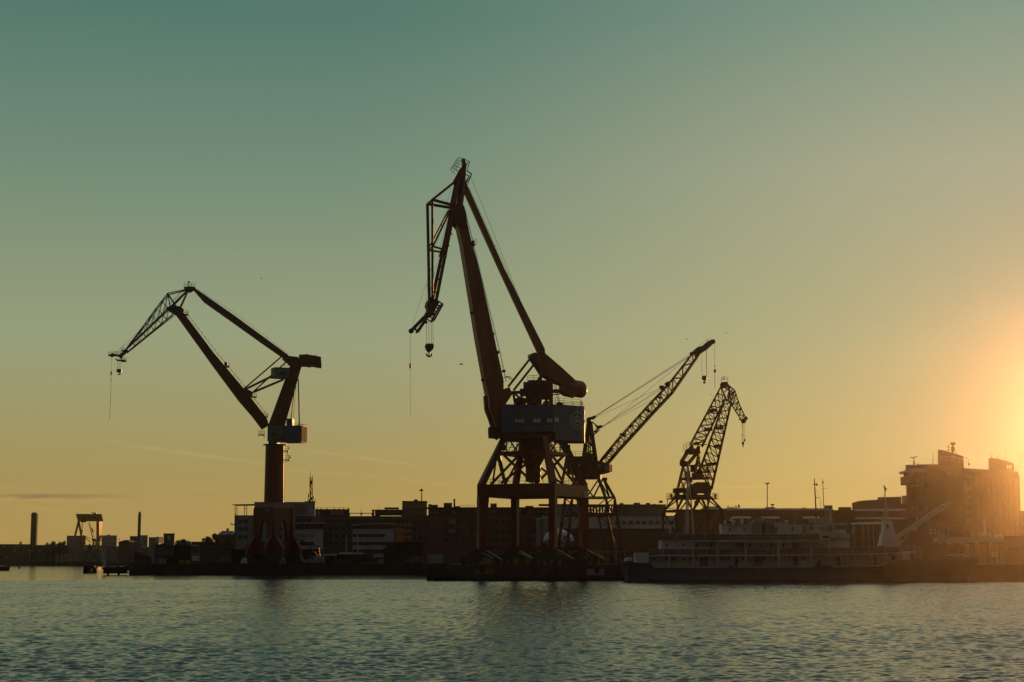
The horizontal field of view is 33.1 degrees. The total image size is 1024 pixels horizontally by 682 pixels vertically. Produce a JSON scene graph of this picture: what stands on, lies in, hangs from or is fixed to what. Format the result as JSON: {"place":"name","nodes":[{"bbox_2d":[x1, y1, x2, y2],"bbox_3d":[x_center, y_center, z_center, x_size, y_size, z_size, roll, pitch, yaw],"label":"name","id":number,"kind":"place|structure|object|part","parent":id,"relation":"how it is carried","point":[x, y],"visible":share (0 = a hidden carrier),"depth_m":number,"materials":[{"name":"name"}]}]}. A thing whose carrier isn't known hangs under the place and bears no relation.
{"place":"outdoors","nodes":[
{"label":"outdoors","id":0,"kind":"place"},
{"bbox_2d":[0,561,34,565],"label":"quay wall","id":1,"kind":"structure","parent":0,"point":[17,563],"depth_m":1189.30,"materials":[{"name":"grey concrete"}]},
{"bbox_2d":[0,544,29,560],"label":"apartment block","id":2,"kind":"structure","parent":1,"relation":"on","point":[14,552],"depth_m":1235.71,"materials":[{"name":"concrete"}]},
{"bbox_2d":[30,545,148,561],"bbox_3d":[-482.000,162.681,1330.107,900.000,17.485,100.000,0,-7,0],"label":"hill","id":3,"kind":"structure","parent":0,"point":[61,556],"depth_m":1294.21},
{"bbox_2d":[163,533,174,544],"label":"stair tower","id":4,"kind":"structure","parent":0,"point":[168,538],"depth_m":556.39,"materials":[{"name":"concrete"}]},
{"bbox_2d":[191,542,202,563],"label":"warehouse","id":5,"kind":"structure","parent":0,"point":[195,549],"depth_m":536.09,"materials":[{"name":"brick"}]},
{"bbox_2d":[200,543,233,563],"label":"warehouse","id":6,"kind":"structure","parent":0,"point":[210,551],"depth_m":516.16,"materials":[{"name":"brick"}]},
{"bbox_2d":[218,528,233,542],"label":"harbour house","id":7,"kind":"structure","parent":0,"point":[221,534],"depth_m":596.04,"materials":[{"name":"brick"}]},
{"bbox_2d":[230,502,323,548],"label":"office building","id":8,"kind":"structure","parent":0,"point":[304,512],"depth_m":502.47,"materials":[{"name":"concrete"}]},
{"bbox_2d":[304,471,315,501],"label":"antenna mast","id":9,"kind":"object","parent":8,"relation":"on","point":[311,491],"visible":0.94,"depth_m":514.31,"materials":[{"name":"metal"}]},
{"bbox_2d":[294,523,324,563],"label":"office building","id":10,"kind":"structure","parent":0,"point":[311,533],"depth_m":488.87,"materials":[{"name":"white concrete"}]},
{"bbox_2d":[349,534,373,563],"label":"sailing boat","id":11,"kind":"object","parent":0,"point":[367,556],"visible":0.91,"depth_m":450.94,"materials":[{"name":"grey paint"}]},
{"bbox_2d":[315,489,426,563],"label":"office building","id":12,"kind":"structure","parent":0,"point":[339,522],"depth_m":527.20,"materials":[{"name":"concrete"}]},
{"bbox_2d":[351,523,394,563],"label":"office building","id":13,"kind":"structure","parent":0,"point":[373,536],"depth_m":496.74,"materials":[{"name":"white concrete"}]},
{"bbox_2d":[411,499,548,563],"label":"office building","id":14,"kind":"structure","parent":0,"point":[448,531],"depth_m":485.14,"materials":[{"name":"red brick"}]},
{"bbox_2d":[448,519,455,523],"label":"window","id":15,"kind":"structure","parent":14,"relation":"in","point":[450,521],"depth_m":485.07,"materials":[{"name":"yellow glass"}]},
{"bbox_2d":[448,528,455,532],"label":"window","id":16,"kind":"structure","parent":14,"relation":"in","point":[450,530],"depth_m":484.71,"materials":[{"name":"yellow glass"}]},
{"bbox_2d":[0,566,1023,681],"bbox_3d":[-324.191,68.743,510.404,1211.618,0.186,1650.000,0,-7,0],"label":"water","id":17,"kind":"structure","parent":0,"point":[67,624],"depth_m":89.81,"materials":[{"name":"teal liquid"}]},
{"bbox_2d":[0,566,9,570],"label":"work boat","id":18,"kind":"object","parent":17,"relation":"on","point":[2,568],"visible":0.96,"depth_m":613.20,"materials":[{"name":"black metal"}]},
{"bbox_2d":[83,566,96,572],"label":"mooring dolphin","id":19,"kind":"object","parent":17,"relation":"in","point":[89,569],"visible":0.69,"depth_m":499.34},
{"bbox_2d":[102,559,133,574],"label":"landing stage","id":20,"kind":"object","parent":17,"relation":"in","point":[108,570],"visible":0.89,"depth_m":428.28,"materials":[{"name":"metal"}]},
{"bbox_2d":[434,567,624,579],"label":"fender pontoon","id":21,"kind":"object","parent":17,"relation":"on","point":[536,573],"visible":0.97,"depth_m":312.55,"materials":[{"name":"black"}]},
{"bbox_2d":[610,465,980,581],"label":"passenger ship","id":22,"kind":"object","parent":17,"relation":"on","point":[755,550],"visible":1,"depth_m":292.94,"materials":[{"name":"grey paint"}]},
{"bbox_2d":[0,0,1023,546],"label":"sky","id":23,"kind":"structure","parent":0,"point":[829,194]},
{"bbox_2d":[35,562,1023,580],"bbox_3d":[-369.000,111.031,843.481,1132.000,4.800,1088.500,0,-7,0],"label":"ground","id":24,"kind":"structure","parent":0,"point":[997,573],"depth_m":434.16,"materials":[{"name":"concrete"}]},
{"bbox_2d":[30,512,37,548],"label":"tower","id":25,"kind":"structure","parent":24,"relation":"on","point":[34,527],"depth_m":1387.37,"materials":[{"name":"concrete"}]},
{"bbox_2d":[30,545,55,561],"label":"apartment block","id":26,"kind":"structure","parent":24,"relation":"on","point":[37,554],"depth_m":1240.40,"materials":[{"name":"concrete"}]},
{"bbox_2d":[42,543,52,561],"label":"tree","id":27,"kind":"object","parent":24,"relation":"on","point":[48,549],"visible":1,"depth_m":1229.35,"materials":[{"name":"green plant"}]},
{"bbox_2d":[50,541,58,561],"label":"tree","id":28,"kind":"object","parent":24,"relation":"on","point":[53,544],"visible":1,"depth_m":1233.18,"materials":[{"name":"green plant"}]},
{"bbox_2d":[54,542,62,561],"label":"tree","id":29,"kind":"object","parent":24,"relation":"on","point":[58,547],"visible":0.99,"depth_m":1230.79,"materials":[{"name":"green plant"}]},
{"bbox_2d":[61,541,68,561],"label":"tree","id":30,"kind":"object","parent":24,"relation":"on","point":[64,549],"visible":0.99,"depth_m":1229.05,"materials":[{"name":"green plant"}]},
{"bbox_2d":[66,536,85,561],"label":"apartment block","id":31,"kind":"structure","parent":24,"relation":"on","point":[77,552],"depth_m":1252.95,"materials":[{"name":"concrete"}]},
{"bbox_2d":[68,512,102,561],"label":"gantry crane","id":32,"kind":"object","parent":24,"relation":"on","point":[96,517],"visible":0.92,"depth_m":1243.01,"materials":[{"name":"orange paint"}]},
{"bbox_2d":[83,522,100,549],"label":"dockside crane","id":33,"kind":"object","parent":24,"relation":"on","point":[93,540],"visible":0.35,"depth_m":1276.68,"materials":[{"name":"metal"}]},
{"bbox_2d":[84,550,100,561],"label":"apartment block","id":34,"kind":"structure","parent":24,"relation":"on","point":[92,555],"depth_m":1218.49,"materials":[{"name":"concrete"}]},
{"bbox_2d":[101,535,116,561],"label":"apartment block","id":35,"kind":"structure","parent":24,"relation":"on","point":[109,540],"depth_m":1253.41,"materials":[{"name":"concrete"}]},
{"bbox_2d":[105,547,118,561],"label":"apartment block","id":36,"kind":"structure","parent":24,"relation":"on","point":[111,554],"depth_m":1212.71,"materials":[{"name":"concrete"}]},
{"bbox_2d":[118,540,134,562],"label":"warehouse","id":37,"kind":"structure","parent":24,"relation":"on","point":[124,551],"depth_m":893.35,"materials":[{"name":"concrete"}]},
{"bbox_2d":[137,512,140,535],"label":"chimney","id":38,"kind":"object","parent":24,"relation":"on","point":[139,525],"visible":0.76,"depth_m":1142.97,"materials":[{"name":"concrete"}]},
{"bbox_2d":[129,535,150,561],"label":"apartment block","id":39,"kind":"structure","parent":24,"relation":"on","point":[141,541],"depth_m":993.26,"materials":[{"name":"concrete"}]},
{"bbox_2d":[134,548,148,555],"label":"apartment block","id":40,"kind":"structure","parent":24,"relation":"on","point":[144,551],"depth_m":977.79,"materials":[{"name":"concrete"}]},
{"bbox_2d":[134,552,151,563],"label":"lean to shed","id":41,"kind":"object","parent":24,"relation":"on","point":[142,558],"visible":0.82,"depth_m":466.15,"materials":[{"name":"metal"}]},
{"bbox_2d":[149,537,163,561],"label":"apartment block","id":42,"kind":"structure","parent":24,"relation":"on","point":[153,541],"depth_m":1002.90,"materials":[{"name":"concrete"}]},
{"bbox_2d":[158,559,165,563],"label":"container","id":43,"kind":"object","parent":24,"relation":"on","point":[161,561],"visible":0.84,"depth_m":440.24,"materials":[{"name":"yellow paint"}]},
{"bbox_2d":[154,543,177,563],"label":"boat shed","id":44,"kind":"object","parent":24,"relation":"on","point":[164,551],"visible":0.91,"depth_m":458.42,"materials":[{"name":"metal"}]},
{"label":"door","id":45,"kind":"part","parent":44,"relation":"part of","materials":[{"name":"black"}]},
{"bbox_2d":[175,539,185,543],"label":"tree","id":46,"kind":"object","parent":24,"relation":"on","point":[182,541],"visible":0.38,"depth_m":587.83,"materials":[{"name":"green plant"}]},
{"bbox_2d":[174,543,198,562],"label":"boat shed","id":47,"kind":"object","parent":24,"relation":"on","point":[182,551],"visible":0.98,"depth_m":459.02,"materials":[{"name":"metal"}]},
{"bbox_2d":[192,553,199,563],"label":"motor boat","id":48,"kind":"object","parent":24,"relation":"on","point":[195,556],"visible":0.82,"depth_m":442.77,"materials":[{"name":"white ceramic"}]},
{"bbox_2d":[202,536,212,542],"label":"tree","id":49,"kind":"object","parent":24,"relation":"on","point":[206,539],"visible":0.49,"depth_m":608.29,"materials":[{"name":"green plant"}]},
{"bbox_2d":[204,533,218,542],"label":"tree","id":50,"kind":"object","parent":24,"relation":"on","point":[215,536],"visible":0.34,"depth_m":610.59,"materials":[{"name":"green plant"}]},
{"bbox_2d":[108,281,321,563],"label":"harbour crane","id":51,"kind":"object","parent":24,"relation":"on","point":[273,510],"visible":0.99,"depth_m":453.78,"materials":[{"name":"red paint"}]},
{"bbox_2d":[210,556,229,563],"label":"van","id":52,"kind":"object","parent":24,"relation":"on","point":[220,559],"visible":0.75,"depth_m":444.53,"materials":[{"name":"grey metal"}]},
{"bbox_2d":[224,534,233,542],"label":"tree","id":53,"kind":"object","parent":24,"relation":"on","point":[228,539],"visible":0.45,"depth_m":588.59,"materials":[{"name":"green plant"}]},
{"bbox_2d":[240,558,246,563],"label":"covered boat","id":54,"kind":"object","parent":24,"relation":"on","point":[243,560],"visible":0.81,"depth_m":438.48,"materials":[{"name":"white paint"}]},
{"bbox_2d":[232,549,322,563],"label":"shed","id":55,"kind":"structure","parent":24,"relation":"on","point":[239,554],"depth_m":462.36,"materials":[{"name":"grey metal"}]},
{"bbox_2d":[279,559,286,563],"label":"container","id":56,"kind":"object","parent":24,"relation":"on","point":[282,561],"visible":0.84,"depth_m":443.21,"materials":[{"name":"yellow paint"}]},
{"bbox_2d":[305,556,323,563],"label":"van","id":57,"kind":"object","parent":24,"relation":"on","point":[314,559],"visible":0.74,"depth_m":442.55,"materials":[{"name":"grey metal"}]},
{"bbox_2d":[324,548,336,563],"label":"quay kiosk","id":58,"kind":"object","parent":24,"relation":"on","point":[330,557],"visible":0.93,"depth_m":438.48,"materials":[{"name":"metal"}]},
{"bbox_2d":[330,534,361,563],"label":"sailing boat","id":59,"kind":"object","parent":24,"relation":"on","point":[346,555],"visible":0.91,"depth_m":447.87,"materials":[{"name":"white paint"}]},
{"bbox_2d":[377,559,383,563],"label":"container","id":60,"kind":"object","parent":24,"relation":"on","point":[380,561],"visible":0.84,"depth_m":441.22,"materials":[{"name":"yellow paint"}]},
{"bbox_2d":[394,527,403,541],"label":"workshop","id":61,"kind":"structure","parent":24,"relation":"on","point":[399,534],"depth_m":511.83,"materials":[{"name":"brick"}]},
{"bbox_2d":[383,542,423,563],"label":"storage hall","id":62,"kind":"structure","parent":24,"relation":"on","point":[397,552],"depth_m":458.59,"materials":[{"name":"metal"}]},
{"bbox_2d":[404,556,423,563],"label":"van","id":63,"kind":"object","parent":24,"relation":"on","point":[417,559],"visible":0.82,"depth_m":441.55,"materials":[{"name":"grey paint"}]},
{"bbox_2d":[427,555,443,563],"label":"container","id":64,"kind":"object","parent":24,"relation":"on","point":[435,559],"visible":0.91,"depth_m":445.26,"materials":[{"name":"metal"}]},
{"bbox_2d":[482,558,491,564],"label":"container","id":65,"kind":"object","parent":24,"relation":"on","point":[486,561],"visible":0.8,"depth_m":322.19,"materials":[{"name":"yellow paint"}]},
{"bbox_2d":[408,157,605,564],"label":"harbour crane","id":66,"kind":"object","parent":24,"relation":"on","point":[534,427],"visible":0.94,"depth_m":333.47,"materials":[{"name":"red paint"}]},
{"bbox_2d":[512,558,519,564],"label":"container","id":67,"kind":"object","parent":24,"relation":"on","point":[515,561],"visible":0.8,"depth_m":326.16,"materials":[{"name":"yellow paint"}]},
{"bbox_2d":[519,540,528,564],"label":"tree","id":68,"kind":"object","parent":24,"relation":"on","point":[523,543],"visible":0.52,"depth_m":429.44,"materials":[{"name":"green plant"}]},
{"bbox_2d":[428,565,620,565],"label":"quay kerb","id":69,"kind":"structure","parent":24,"relation":"on","point":[524,565],"depth_m":315.34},
{"bbox_2d":[524,558,530,564],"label":"container","id":70,"kind":"object","parent":24,"relation":"on","point":[526,561],"visible":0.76,"depth_m":326.16,"materials":[{"name":"yellow paint"}]},
{"bbox_2d":[536,518,541,554],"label":"silo tank","id":71,"kind":"object","parent":24,"relation":"on","point":[538,531],"visible":0.91,"depth_m":415.07,"materials":[{"name":"metal"}]},
{"bbox_2d":[542,516,547,545],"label":"silo tank","id":72,"kind":"object","parent":24,"relation":"on","point":[544,525],"visible":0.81,"depth_m":415.07,"materials":[{"name":"metal"}]},
{"bbox_2d":[543,528,573,564],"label":"dome tent","id":73,"kind":"object","parent":24,"relation":"on","point":[562,543],"visible":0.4,"depth_m":401.50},
{"bbox_2d":[566,552,586,564],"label":"wheel loader","id":74,"kind":"object","parent":24,"relation":"on","point":[581,559],"visible":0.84,"depth_m":318.57,"materials":[{"name":"black metal"}]},
{"bbox_2d":[583,551,594,564],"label":"quay derrick","id":75,"kind":"object","parent":24,"relation":"on","point":[587,563],"visible":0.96,"depth_m":318.39,"materials":[{"name":"metal"}]},
{"bbox_2d":[599,550,625,564],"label":"steel rack","id":76,"kind":"object","parent":24,"relation":"on","point":[615,551],"visible":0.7,"depth_m":319.39,"materials":[{"name":"brown metal"}]},
{"bbox_2d":[552,339,715,564],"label":"harbour crane","id":77,"kind":"object","parent":24,"relation":"on","point":[591,467],"visible":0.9,"depth_m":382.65,"materials":[{"name":"brown paint"}]},
{"bbox_2d":[662,376,747,533],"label":"harbour crane","id":78,"kind":"object","parent":24,"relation":"on","point":[704,488],"visible":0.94,"depth_m":398.37,"materials":[{"name":"brown paint"}]},
{"bbox_2d":[674,504,852,555],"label":"factory hall","id":79,"kind":"structure","parent":24,"relation":"on","point":[772,513],"depth_m":542.18,"materials":[{"name":"brick"}]},
{"bbox_2d":[824,496,906,522],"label":"hall","id":80,"kind":"structure","parent":24,"relation":"on","point":[868,511],"depth_m":572.59,"materials":[{"name":"grey metal"}]},
{"bbox_2d":[915,516,1004,564],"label":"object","id":81,"kind":"object","parent":24,"relation":"on","point":[934,552],"visible":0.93,"depth_m":329.43,"materials":[{"name":"white metal"}]},
{"bbox_2d":[976,565,1023,565],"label":"quay kerb","id":82,"kind":"structure","parent":24,"relation":"on","point":[999,565],"depth_m":303.94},
{"bbox_2d":[1004,536,1023,564],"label":"harbour shed","id":83,"kind":"structure","parent":24,"relation":"on","point":[1014,550],"depth_m":342.45,"materials":[{"name":"brick"}]},
{"bbox_2d":[539,503,674,563],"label":"warehouse","id":84,"kind":"structure","parent":0,"point":[641,527],"depth_m":466.98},
{"bbox_2d":[850,522,913,559],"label":"warehouse","id":85,"kind":"structure","parent":0,"point":[864,535],"depth_m":516.65,"materials":[{"name":"red brick"}]},
{"bbox_2d":[899,442,1020,563],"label":"office building","id":86,"kind":"structure","parent":0,"point":[973,497],"depth_m":529.67,"materials":[{"name":"red brick"}]},
{"bbox_2d":[1019,511,1023,535],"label":"office building","id":87,"kind":"structure","parent":0,"point":[1021,523],"depth_m":517.19,"materials":[{"name":"brick"}]}
]}

